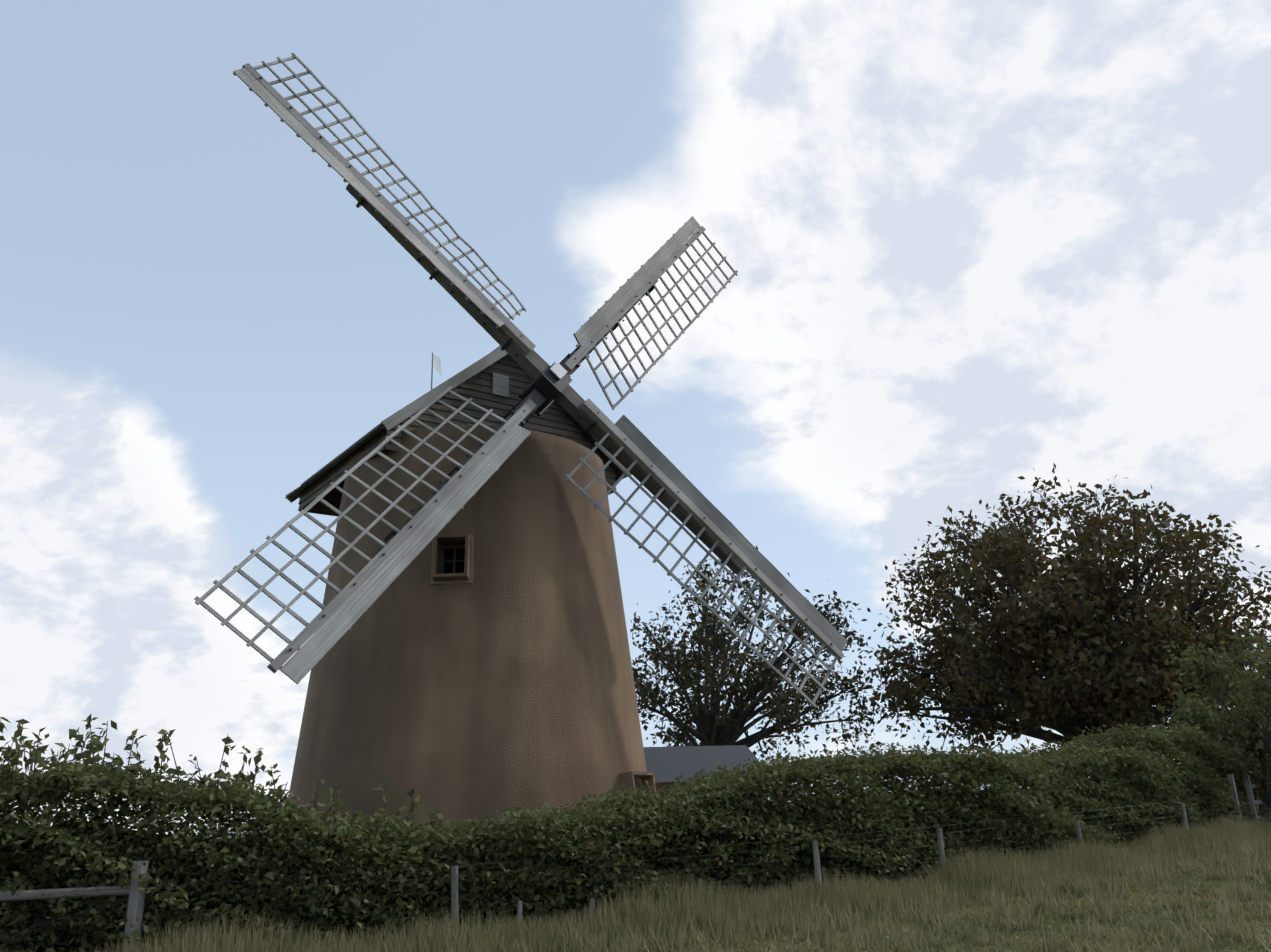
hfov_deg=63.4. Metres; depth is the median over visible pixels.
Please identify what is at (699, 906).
grass
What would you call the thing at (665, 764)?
outbuilding
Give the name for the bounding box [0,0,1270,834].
sky
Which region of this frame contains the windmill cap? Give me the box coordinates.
[285,346,631,516]
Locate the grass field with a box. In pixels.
[187,833,1270,951]
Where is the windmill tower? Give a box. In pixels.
[285,425,660,870]
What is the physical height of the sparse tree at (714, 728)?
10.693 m
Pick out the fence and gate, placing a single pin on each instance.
(135, 909)
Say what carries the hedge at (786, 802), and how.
on the grass field
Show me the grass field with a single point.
(999, 923)
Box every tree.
[630,545,889,760]
[849,463,1270,771]
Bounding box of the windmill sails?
[194,53,846,707]
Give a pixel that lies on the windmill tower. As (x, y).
(474, 661)
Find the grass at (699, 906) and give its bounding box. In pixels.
[0,807,1270,951]
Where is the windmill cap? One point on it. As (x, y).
(498, 380)
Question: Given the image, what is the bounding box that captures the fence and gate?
[0,771,1269,951]
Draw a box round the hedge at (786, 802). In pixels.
[0,714,1270,951]
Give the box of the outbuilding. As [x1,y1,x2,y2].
[643,745,760,830]
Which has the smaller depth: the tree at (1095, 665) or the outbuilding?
the outbuilding

